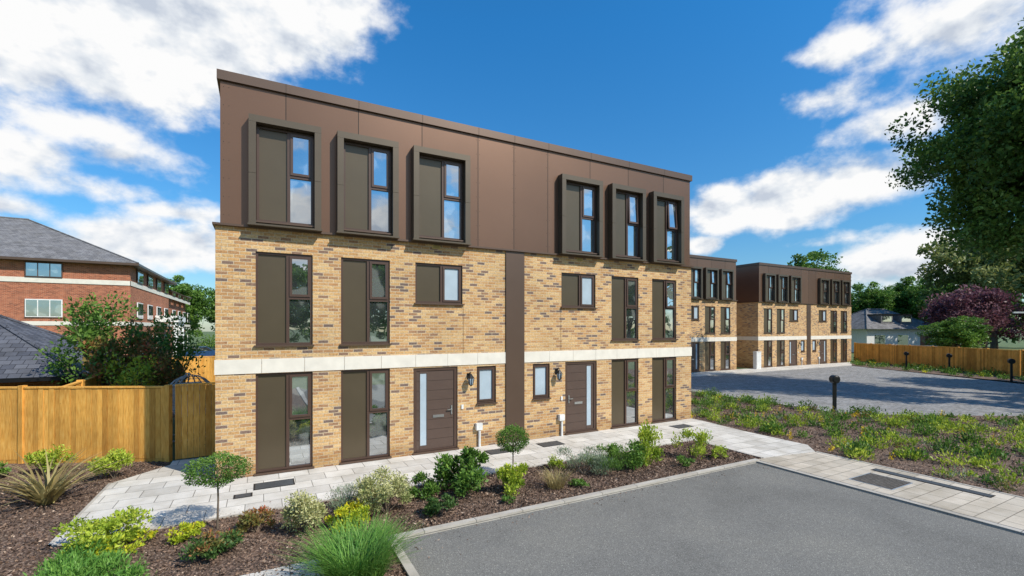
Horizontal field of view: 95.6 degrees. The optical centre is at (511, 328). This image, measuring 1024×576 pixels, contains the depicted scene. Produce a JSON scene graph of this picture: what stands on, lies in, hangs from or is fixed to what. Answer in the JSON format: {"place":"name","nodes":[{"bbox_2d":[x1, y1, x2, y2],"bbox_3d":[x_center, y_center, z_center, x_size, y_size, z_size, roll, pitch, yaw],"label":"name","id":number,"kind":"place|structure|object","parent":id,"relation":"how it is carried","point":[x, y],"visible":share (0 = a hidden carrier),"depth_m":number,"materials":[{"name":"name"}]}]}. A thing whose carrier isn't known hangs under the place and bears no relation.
{"place":"outdoors","nodes":[
{"label":"outdoors","id":0,"kind":"place"},
{"bbox_2d":[0,0,1023,331],"label":"sky","id":1,"kind":"structure","parent":0,"point":[778,113],"materials":[{"name":"blue"}]},
{"bbox_2d":[168,332,1023,464],"bbox_3d":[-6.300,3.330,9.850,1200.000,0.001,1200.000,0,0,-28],"label":"ground","id":2,"kind":"structure","parent":0,"point":[1009,345],"depth_m":81.47,"materials":[{"name":"green plant"}]},
{"bbox_2d":[0,315,126,388],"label":"slate roof outbuilding","id":3,"kind":"structure","parent":2,"relation":"on","point":[21,342],"depth_m":15.28,"materials":[{"name":"grey slate"},{"name":"red brick"}]},
{"bbox_2d":[0,260,184,354],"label":"walls","id":4,"kind":"structure","parent":2,"relation":"on","point":[14,296],"depth_m":34.67,"materials":[{"name":"red brick"}]},
{"bbox_2d":[0,276,189,326],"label":"stone bands","id":5,"kind":"object","parent":4,"relation":"attached to","point":[62,280],"visible":0.76,"depth_m":34.58,"materials":[{"name":"stone"}]},
{"bbox_2d":[0,216,190,297],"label":"roof","id":6,"kind":"structure","parent":4,"relation":"on","point":[24,237],"depth_m":35.83,"materials":[{"name":"grey tile"}]},
{"bbox_2d":[0,256,190,298],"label":"fascia","id":7,"kind":"structure","parent":4,"relation":"attached to","point":[142,268],"depth_m":35.00,"materials":[{"name":"brown metal"}]},
{"bbox_2d":[25,262,189,347],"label":"window frames","id":8,"kind":"structure","parent":4,"relation":"attached to","point":[62,300],"depth_m":34.01,"materials":[{"name":"plastic"}]},
{"bbox_2d":[26,263,189,354],"bbox_3d":[-41.334,-1.255,39.509,21.846,6.910,46.620,0,0,17],"label":"window glass","id":9,"kind":"object","parent":4,"relation":"in","point":[43,305],"visible":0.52,"depth_m":33.78,"materials":[{"name":"glass"}]},
{"bbox_2d":[34,291,153,388],"bbox_3d":[-13.355,1.018,14.998,2.942,4.541,3.509,0,0,-28],"label":"garden tree","id":10,"kind":"object","parent":2,"relation":"on","point":[86,329],"visible":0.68,"depth_m":14.58,"materials":[{"name":"green plant"}]},
{"bbox_2d":[55,366,142,388],"bbox_3d":[-14.522,2.345,17.287,0.135,1.850,13.706,0,0,-30],"label":"garden fence","id":11,"kind":"object","parent":2,"relation":"on","point":[91,381],"visible":0.12,"depth_m":13.27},
{"bbox_2d":[73,314,163,388],"bbox_3d":[-12.452,1.397,14.903,2.160,3.768,2.112,0,0,-28],"label":"garden shrub","id":12,"kind":"object","parent":2,"relation":"on","point":[139,346],"visible":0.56,"depth_m":14.43,"materials":[{"name":"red plant"}]},
{"bbox_2d":[96,352,168,385],"bbox_3d":[-11.447,1.982,14.184,1.779,2.592,1.565,0,0,28],"label":"garden shrub","id":13,"kind":"object","parent":2,"relation":"on","point":[131,380],"visible":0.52,"depth_m":13.94,"materials":[{"name":"green plant"}]},
{"bbox_2d":[124,307,206,383],"bbox_3d":[-11.892,1.235,15.991,2.323,4.089,2.258,0,0,-28],"label":"garden shrub","id":14,"kind":"object","parent":2,"relation":"on","point":[178,350],"visible":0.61,"depth_m":16.06,"materials":[{"name":"green plant"}]},
{"bbox_2d":[147,347,189,385],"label":"garden shrub","id":15,"kind":"object","parent":2,"relation":"on","point":[166,376],"visible":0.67,"depth_m":14.72,"materials":[{"name":"green plant"}]},
{"bbox_2d":[155,316,185,355],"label":"portico","id":16,"kind":"structure","parent":2,"relation":"on","point":[177,321],"depth_m":44.83,"materials":[{"name":"white paint"}]},
{"bbox_2d":[155,356,214,384],"bbox_3d":[-16.282,2.345,24.237,3.900,1.850,0.135,0,0,-28],"label":"garden fence","id":17,"kind":"object","parent":2,"relation":"on","point":[207,372],"visible":0.12,"depth_m":24.27,"materials":[{"name":"wood"}]},
{"bbox_2d":[170,373,211,441],"bbox_3d":[-9.762,2.299,13.909,1.182,1.944,1.361,0,0,33],"label":"hanging egg chair","id":18,"kind":"object","parent":2,"relation":"on","point":[182,378],"visible":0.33,"depth_m":13.81,"materials":[{"name":"grey metal"}]},
{"bbox_2d":[168,275,214,336],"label":"broadleaf tree","id":19,"kind":"object","parent":2,"relation":"on","point":[199,302],"visible":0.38,"depth_m":69.52,"materials":[{"name":"green plant"}]},
{"bbox_2d":[179,346,214,357],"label":"parked car","id":20,"kind":"object","parent":2,"relation":"on","point":[209,351],"visible":0.16,"depth_m":46.40,"materials":[{"name":"blue paint"}]},
{"bbox_2d":[196,334,214,348],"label":"hedge","id":21,"kind":"object","parent":2,"relation":"on","point":[209,345],"visible":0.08,"depth_m":50.41,"materials":[{"name":"green plant"}]},
{"bbox_2d":[200,287,214,330],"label":"broadleaf tree","id":22,"kind":"object","parent":2,"relation":"on","point":[211,317],"visible":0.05,"depth_m":76.40,"materials":[{"name":"green plant"}]},
{"bbox_2d":[241,560,323,575],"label":"footpath","id":23,"kind":"structure","parent":2,"relation":"on","point":[269,572],"depth_m":6.20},
{"bbox_2d":[53,418,741,543],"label":"footpath","id":24,"kind":"structure","parent":2,"relation":"on","point":[168,495],"depth_m":9.89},
{"bbox_2d":[233,492,252,498],"bbox_3d":[-5.208,3.245,8.985,0.320,0.030,0.240,0,0,-28],"label":"drain cover","id":25,"kind":"object","parent":24,"relation":"on","point":[244,495],"visible":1,"depth_m":8.98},
{"bbox_2d":[253,478,294,490],"bbox_3d":[-4.942,3.245,9.651,0.760,0.030,0.440,0,0,-28],"label":"drain cover","id":26,"kind":"object","parent":24,"relation":"on","point":[271,484],"visible":1,"depth_m":9.61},
{"bbox_2d":[485,448,514,454],"bbox_3d":[-0.326,3.245,12.256,0.720,0.030,0.440,0,0,-28],"label":"drain cover","id":27,"kind":"object","parent":24,"relation":"on","point":[494,451],"visible":0.67,"depth_m":12.19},
{"bbox_2d":[536,441,563,446],"bbox_3d":[1.082,3.245,13.016,0.720,0.030,0.440,0,0,-28],"label":"drain cover","id":28,"kind":"object","parent":24,"relation":"on","point":[551,443],"visible":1,"depth_m":13.04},
{"bbox_2d":[212,69,693,480],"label":"townhouse block","id":29,"kind":"structure","parent":2,"relation":"on","point":[391,282],"depth_m":12.03,"materials":[{"name":"yellow brick"}]},
{"bbox_2d":[175,382,214,459],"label":"timber gate","id":30,"kind":"structure","parent":29,"relation":"attached to","point":[198,419],"depth_m":11.58,"materials":[{"name":"wood"}]},
{"bbox_2d":[256,126,677,472],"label":"window frames","id":31,"kind":"structure","parent":29,"relation":"in","point":[290,135],"depth_m":11.62,"materials":[{"name":"metal"}]},
{"bbox_2d":[289,137,675,465],"bbox_3d":[0.359,-0.630,13.434,12.276,7.540,0.181,0,0,-28],"label":"window glass","id":32,"kind":"structure","parent":29,"relation":"in","point":[300,190],"depth_m":11.50,"materials":[{"name":"glass"}]},
{"bbox_2d":[417,363,592,449],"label":"front doors","id":33,"kind":"structure","parent":29,"relation":"in","point":[435,388],"depth_m":12.36,"materials":[{"name":"brown wood"}]},
{"bbox_2d":[0,392,1023,575],"bbox_3d":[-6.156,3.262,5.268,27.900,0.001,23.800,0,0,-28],"label":"planting bed","id":34,"kind":"object","parent":2,"relation":"on","point":[226,569],"visible":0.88,"depth_m":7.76,"materials":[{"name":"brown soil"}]},
{"bbox_2d":[0,461,11,475],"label":"green shrub","id":35,"kind":"object","parent":34,"relation":"on","point":[4,470],"visible":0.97,"depth_m":10.04,"materials":[{"name":"green plant"}]},
{"bbox_2d":[24,443,78,472],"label":"lime shrub","id":36,"kind":"object","parent":34,"relation":"on","point":[41,458],"visible":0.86,"depth_m":10.34,"materials":[{"name":"green plant"}]},
{"bbox_2d":[0,447,147,505],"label":"phormium plant","id":37,"kind":"object","parent":34,"relation":"on","point":[52,489],"visible":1,"depth_m":8.59,"materials":[{"name":"plant"}]},
{"bbox_2d":[22,538,149,575],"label":"ferny bush","id":38,"kind":"object","parent":34,"relation":"on","point":[74,563],"visible":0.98,"depth_m":5.92,"materials":[{"name":"green plant"}]},
{"bbox_2d":[0,384,172,463],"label":"timber fence","id":39,"kind":"object","parent":34,"relation":"on","point":[137,421],"visible":0.86,"depth_m":11.28,"materials":[{"name":"wood"}]},
{"bbox_2d":[49,505,156,553],"bbox_3d":[-6.007,3.000,6.896,1.195,0.559,1.093,0,0,30],"label":"lime shrub","id":40,"kind":"object","parent":34,"relation":"on","point":[112,523],"visible":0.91,"depth_m":6.80,"materials":[{"name":"green plant"}]},
{"bbox_2d":[86,447,136,478],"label":"lime shrub","id":41,"kind":"object","parent":34,"relation":"on","point":[113,457],"visible":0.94,"depth_m":10.02,"materials":[{"name":"green plant"}]},
{"bbox_2d":[79,524,160,560],"bbox_3d":[-5.745,3.126,6.844,0.888,0.310,1.071,0,0,-28],"label":"yellow shrub","id":42,"kind":"object","parent":34,"relation":"on","point":[151,535],"visible":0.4,"depth_m":6.74,"materials":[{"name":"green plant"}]},
{"bbox_2d":[88,561,157,575],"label":"ferny bush","id":43,"kind":"object","parent":34,"relation":"on","point":[132,571],"visible":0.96,"depth_m":5.80,"materials":[{"name":"green plant"}]},
{"bbox_2d":[164,521,205,544],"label":"lime shrub","id":44,"kind":"object","parent":34,"relation":"on","point":[190,529],"visible":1,"depth_m":7.09,"materials":[{"name":"yellow plant"}]},
{"bbox_2d":[177,528,244,561],"bbox_3d":[-4.269,3.105,6.620,0.817,0.351,0.685,0,0,-28],"label":"red green shrub","id":45,"kind":"object","parent":34,"relation":"on","point":[214,552],"visible":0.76,"depth_m":6.55,"materials":[{"name":"green plant"}]},
{"bbox_2d":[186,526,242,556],"bbox_3d":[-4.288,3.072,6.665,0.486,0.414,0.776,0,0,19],"label":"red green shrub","id":46,"kind":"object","parent":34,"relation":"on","point":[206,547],"visible":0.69,"depth_m":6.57,"materials":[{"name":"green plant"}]},
{"bbox_2d":[181,451,253,528],"bbox_3d":[-4.797,2.632,7.571,1.028,1.278,0.920,0,0,-28],"label":"topiary tree","id":47,"kind":"object","parent":34,"relation":"on","point":[223,478],"visible":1,"depth_m":7.48,"materials":[{"name":"green plant"}]},
{"bbox_2d":[235,505,275,532],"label":"red green shrub","id":48,"kind":"object","parent":34,"relation":"on","point":[249,518],"visible":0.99,"depth_m":7.43,"materials":[{"name":"green plant"}]},
{"bbox_2d":[279,489,327,532],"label":"variegated shrub","id":49,"kind":"object","parent":34,"relation":"on","point":[308,511],"visible":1,"depth_m":7.28,"materials":[{"name":"green plant"}]},
{"bbox_2d":[324,480,363,510],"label":"lavender bush","id":50,"kind":"object","parent":34,"relation":"on","point":[346,494],"visible":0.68,"depth_m":8.24,"materials":[{"name":"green plant"}]},
{"bbox_2d":[324,498,370,534],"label":"lime shrub","id":51,"kind":"object","parent":34,"relation":"on","point":[351,508],"visible":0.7,"depth_m":7.53,"materials":[{"name":"yellow plant"}]},
{"bbox_2d":[276,508,428,575],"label":"ornamental grass","id":52,"kind":"object","parent":34,"relation":"on","point":[336,559],"depth_m":6.14,"materials":[{"name":"plant"}]},
{"bbox_2d":[340,517,409,551],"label":"ornamental grass","id":53,"kind":"object","parent":34,"relation":"on","point":[376,529],"depth_m":6.85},
{"bbox_2d":[353,465,413,513],"bbox_3d":[-2.258,2.848,8.188,1.040,0.862,1.148,0,0,-11],"label":"variegated shrub","id":54,"kind":"object","parent":34,"relation":"on","point":[385,488],"visible":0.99,"depth_m":8.03,"materials":[{"name":"green plant"}]},
{"bbox_2d":[406,471,440,500],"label":"green shrub","id":55,"kind":"object","parent":34,"relation":"on","point":[429,488],"visible":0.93,"depth_m":8.90,"materials":[{"name":"green plant"}]},
{"bbox_2d":[421,493,457,516],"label":"shrub","id":56,"kind":"object","parent":34,"relation":"on","point":[433,506],"visible":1,"depth_m":8.02,"materials":[{"name":"green plant"}]},
{"bbox_2d":[433,445,489,496],"bbox_3d":[-0.981,2.800,9.175,1.201,0.959,1.293,0,0,-28],"label":"tall green shrub","id":57,"kind":"object","parent":34,"relation":"on","point":[464,476],"visible":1,"depth_m":9.07,"materials":[{"name":"green plant"}]},
{"bbox_2d":[495,462,529,496],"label":"lime shrub","id":58,"kind":"object","parent":34,"relation":"on","point":[512,477],"visible":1,"depth_m":9.10,"materials":[{"name":"green plant"}]},
{"bbox_2d":[495,423,529,464],"bbox_3d":[0.029,2.663,10.123,0.817,1.216,0.731,0,0,-28],"label":"topiary tree","id":59,"kind":"object","parent":34,"relation":"on","point":[509,447],"visible":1,"depth_m":10.02,"materials":[{"name":"green plant"}]},
{"bbox_2d":[531,466,575,489],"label":"ornamental grass","id":60,"kind":"object","parent":34,"relation":"on","point":[556,481],"depth_m":9.50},
{"bbox_2d":[547,454,566,469],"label":"lime shrub","id":61,"kind":"object","parent":34,"relation":"on","point":[554,463],"visible":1,"depth_m":10.67,"materials":[{"name":"green plant"}]},
{"bbox_2d":[567,478,588,486],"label":"green shrub","id":62,"kind":"object","parent":34,"relation":"on","point":[579,481],"visible":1,"depth_m":9.53,"materials":[{"name":"green plant"}]},
{"bbox_2d":[556,444,616,474],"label":"lavender bush","id":63,"kind":"object","parent":34,"relation":"on","point":[598,458],"visible":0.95,"depth_m":10.41,"materials":[{"name":"green plant"}]},
{"bbox_2d":[581,443,631,471],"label":"shrub","id":64,"kind":"object","parent":34,"relation":"on","point":[616,456],"visible":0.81,"depth_m":10.55,"materials":[{"name":"green plant"}]},
{"bbox_2d":[603,438,645,469],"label":"green shrub","id":65,"kind":"object","parent":34,"relation":"on","point":[636,454],"visible":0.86,"depth_m":10.71,"materials":[{"name":"green plant"}]},
{"bbox_2d":[637,419,664,466],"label":"lime shrub","id":66,"kind":"object","parent":34,"relation":"on","point":[645,436],"visible":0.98,"depth_m":11.07,"materials":[{"name":"green plant"}]},
{"bbox_2d":[676,455,695,466],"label":"green shrub","id":67,"kind":"object","parent":34,"relation":"on","point":[684,461],"visible":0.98,"depth_m":10.93,"materials":[{"name":"green plant"}]},
{"bbox_2d":[671,427,713,458],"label":"lime shrub","id":68,"kind":"object","parent":34,"relation":"on","point":[700,438],"visible":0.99,"depth_m":11.50,"materials":[{"name":"green plant"}]},
{"bbox_2d":[711,444,728,457],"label":"lime shrub","id":69,"kind":"object","parent":34,"relation":"on","point":[717,449],"visible":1,"depth_m":11.62,"materials":[{"name":"green plant"}]},
{"bbox_2d":[46,391,1023,547],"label":"path edging","id":70,"kind":"object","parent":2,"relation":"on","point":[51,544],"visible":0.32,"depth_m":9.16,"materials":[{"name":"concrete"}]},
{"bbox_2d":[186,305,1023,345],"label":"distant trees","id":71,"kind":"object","parent":2,"relation":"on","point":[1015,339],"visible":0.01,"depth_m":81.25,"materials":[{"name":"green plant"}]},
{"bbox_2d":[399,463,1023,575],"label":"asphalt parking","id":72,"kind":"structure","parent":2,"relation":"on","point":[756,519],"depth_m":7.30,"materials":[{"name":"asphalt"}]},
{"bbox_2d":[391,458,1023,575],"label":"kerb","id":73,"kind":"structure","parent":72,"relation":"on","point":[408,568],"depth_m":8.56,"materials":[{"name":"concrete"}]},
{"bbox_2d":[690,254,737,371],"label":"townhouse block","id":74,"kind":"structure","parent":2,"relation":"on","point":[713,317],"depth_m":35.68,"materials":[{"name":"yellow brick"}]},
{"bbox_2d":[691,343,697,370],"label":"front doors","id":75,"kind":"structure","parent":74,"relation":"in","point":[694,358],"depth_m":34.78,"materials":[{"name":"grey glass"}]},
{"bbox_2d":[691,269,730,370],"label":"window frames","id":76,"kind":"structure","parent":74,"relation":"in","point":[711,271],"depth_m":35.66,"materials":[{"name":"metal"}]},
{"bbox_2d":[694,270,729,368],"bbox_3d":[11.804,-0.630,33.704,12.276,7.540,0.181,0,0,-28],"label":"window glass","id":77,"kind":"structure","parent":74,"relation":"in","point":[696,272],"depth_m":35.74,"materials":[{"name":"glass"}]},
{"bbox_2d":[695,431,814,457],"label":"footpath","id":78,"kind":"structure","parent":2,"relation":"on","point":[763,446],"depth_m":12.96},
{"bbox_2d":[691,362,852,376],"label":"footpath","id":79,"kind":"structure","parent":2,"relation":"on","point":[725,372],"depth_m":37.04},
{"bbox_2d":[753,351,760,368],"bbox_3d":[19.920,2.570,37.696,0.640,1.400,0.340,0,0,-28],"label":"utility cabinet","id":80,"kind":"object","parent":79,"relation":"on","point":[756,359],"visible":0.97,"depth_m":37.58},
{"bbox_2d":[736,262,851,367],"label":"townhouse block","id":81,"kind":"structure","parent":2,"relation":"on","point":[788,315],"depth_m":40.74,"materials":[{"name":"yellow brick"}]},
{"bbox_2d":[764,276,847,366],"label":"window frames","id":82,"kind":"structure","parent":81,"relation":"in","point":[845,283],"depth_m":41.09,"materials":[{"name":"metal"}]},
{"bbox_2d":[789,340,825,363],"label":"front doors","id":83,"kind":"structure","parent":81,"relation":"in","point":[792,344],"depth_m":41.05,"materials":[{"name":"paint"}]},
{"bbox_2d":[768,277,847,365],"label":"window glass","id":84,"kind":"structure","parent":81,"relation":"in","point":[783,290],"depth_m":40.27,"materials":[{"name":"glass"}]},
{"bbox_2d":[787,248,848,271],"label":"broadleaf tree","id":85,"kind":"object","parent":2,"relation":"on","point":[813,256],"visible":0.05,"depth_m":60.80,"materials":[{"name":"green plant"}]},
{"bbox_2d":[691,392,1023,496],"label":"planting bed","id":86,"kind":"object","parent":2,"relation":"on","point":[925,469],"visible":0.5,"depth_m":13.16,"materials":[{"name":"green soil"}]},
{"bbox_2d":[829,375,839,411],"bbox_3d":[12.720,2.555,18.291,0.320,1.430,0.215,0,0,0],"label":"bollard light","id":87,"kind":"object","parent":86,"relation":"on","point":[834,380],"visible":0.91,"depth_m":18.25,"materials":[{"name":"black metal"}]},
{"bbox_2d":[691,387,1023,484],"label":"ground cover plants","id":88,"kind":"object","parent":86,"relation":"on","point":[919,429],"visible":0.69,"depth_m":14.74,"materials":[{"name":"green plant"}]},
{"bbox_2d":[691,389,1023,484],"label":"lime ground cover","id":89,"kind":"object","parent":86,"relation":"on","point":[972,460],"visible":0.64,"depth_m":13.52,"materials":[{"name":"green plant"}]},
{"bbox_2d":[691,389,1023,481],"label":"sage ground cover","id":90,"kind":"object","parent":86,"relation":"on","point":[692,391],"visible":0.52,"depth_m":14.94,"materials":[{"name":"green plant"}]},
{"bbox_2d":[691,399,1023,464],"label":"yellow flowers","id":91,"kind":"object","parent":86,"relation":"on","point":[833,447],"visible":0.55,"depth_m":15.83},
{"bbox_2d":[713,395,1022,492],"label":"red ground cover","id":92,"kind":"object","parent":86,"relation":"on","point":[1006,487],"visible":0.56,"depth_m":9.53,"materials":[{"name":"green plant"}]},
{"bbox_2d":[851,281,896,313],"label":"broadleaf tree","id":93,"kind":"object","parent":2,"relation":"on","point":[873,298],"visible":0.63,"depth_m":82.65,"materials":[{"name":"green plant"}]},
{"bbox_2d":[760,452,1023,529],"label":"footpath","id":94,"kind":"structure","parent":2,"relation":"on","point":[1003,509],"depth_m":9.29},
{"bbox_2d":[849,473,912,489],"bbox_3d":[7.838,3.249,9.868,0.900,0.030,0.800,0,0,-28],"label":"manhole cover","id":95,"kind":"object","parent":94,"relation":"on","point":[889,483],"visible":1,"depth_m":9.81,"materials":[{"name":"metal"}]},
{"bbox_2d":[871,468,995,497],"bbox_3d":[8.802,3.249,9.820,0.250,0.030,2.000,0,0,-28],"label":"drain cover","id":96,"kind":"object","parent":94,"relation":"on","point":[937,483],"visible":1,"depth_m":9.68,"materials":[{"name":"metal"}]},
{"bbox_2d":[851,309,933,351],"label":"grey roof bungalow","id":97,"kind":"object","parent":2,"relation":"on","point":[879,326],"visible":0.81,"depth_m":62.58,"materials":[{"name":"white paint"}]},
{"bbox_2d":[880,276,933,320],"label":"broadleaf tree","id":98,"kind":"object","parent":2,"relation":"on","point":[899,302],"visible":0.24,"depth_m":83.56,"materials":[{"name":"green plant"}]},
{"bbox_2d":[898,279,953,321],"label":"broadleaf tree","id":99,"kind":"object","parent":2,"relation":"on","point":[913,302],"visible":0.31,"depth_m":80.27,"materials":[{"name":"green plant"}]},
{"bbox_2d":[851,361,1023,382],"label":"planting bed","id":100,"kind":"object","parent":2,"relation":"on","point":[933,371],"visible":0.43,"depth_m":33.66,"materials":[{"name":"brown plant"}]},
{"bbox_2d":[857,359,992,376],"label":"fence border flowers","id":101,"kind":"object","parent":100,"relation":"on","point":[970,370],"visible":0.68,"depth_m":34.37,"materials":[{"name":"green plant"}]},
{"bbox_2d":[848,357,1023,380],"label":"fence border plants","id":102,"kind":"object","parent":100,"relation":"on","point":[952,371],"visible":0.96,"depth_m":35.42,"materials":[{"name":"green plant"}]},
{"bbox_2d":[854,343,1020,376],"bbox_3d":[34.540,2.345,39.195,0.135,1.850,15.933,0,0,2],"label":"garden fence","id":103,"kind":"object","parent":100,"relation":"on","point":[979,359],"visible":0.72,"depth_m":37.02,"materials":[{"name":"wood"}]},
{"bbox_2d":[1007,359,1015,381],"bbox_3d":[30.522,2.555,28.358,0.320,1.430,0.215,0,0,29],"label":"bollard light","id":104,"kind":"object","parent":100,"relation":"on","point":[1011,362],"visible":1,"depth_m":28.32,"materials":[{"name":"black metal"}]},
{"bbox_2d":[884,17,1023,264],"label":"oak tree","id":105,"kind":"object","parent":2,"relation":"on","point":[983,150],"visible":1,"depth_m":23.13,"materials":[{"name":"green plant"}]},
{"bbox_2d":[916,315,992,348],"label":"broadleaf tree","id":106,"kind":"object","parent":2,"relation":"on","point":[951,332],"visible":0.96,"depth_m":43.38,"materials":[{"name":"green plant"}]},
{"bbox_2d":[914,228,1023,349],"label":"olive tree","id":107,"kind":"object","parent":2,"relation":"on","point":[1003,275],"visible":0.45,"depth_m":60.98,"materials":[{"name":"green plant"}]},
{"bbox_2d":[918,283,1023,347],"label":"purple beech tree","id":108,"kind":"object","parent":2,"relation":"on","point":[991,305],"visible":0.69,"depth_m":46.26,"materials":[{"name":"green plant"}]},
{"bbox_2d":[937,273,1018,347],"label":"broadleaf tree","id":109,"kind":"object","parent":2,"relation":"on","point":[951,287],"visible":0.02,"depth_m":70.81,"materials":[{"name":"green plant"}]},
{"bbox_2d":[691,366,1023,415],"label":"block paving","id":110,"kind":"structure","parent":0,"point":[891,391],"depth_m":25.04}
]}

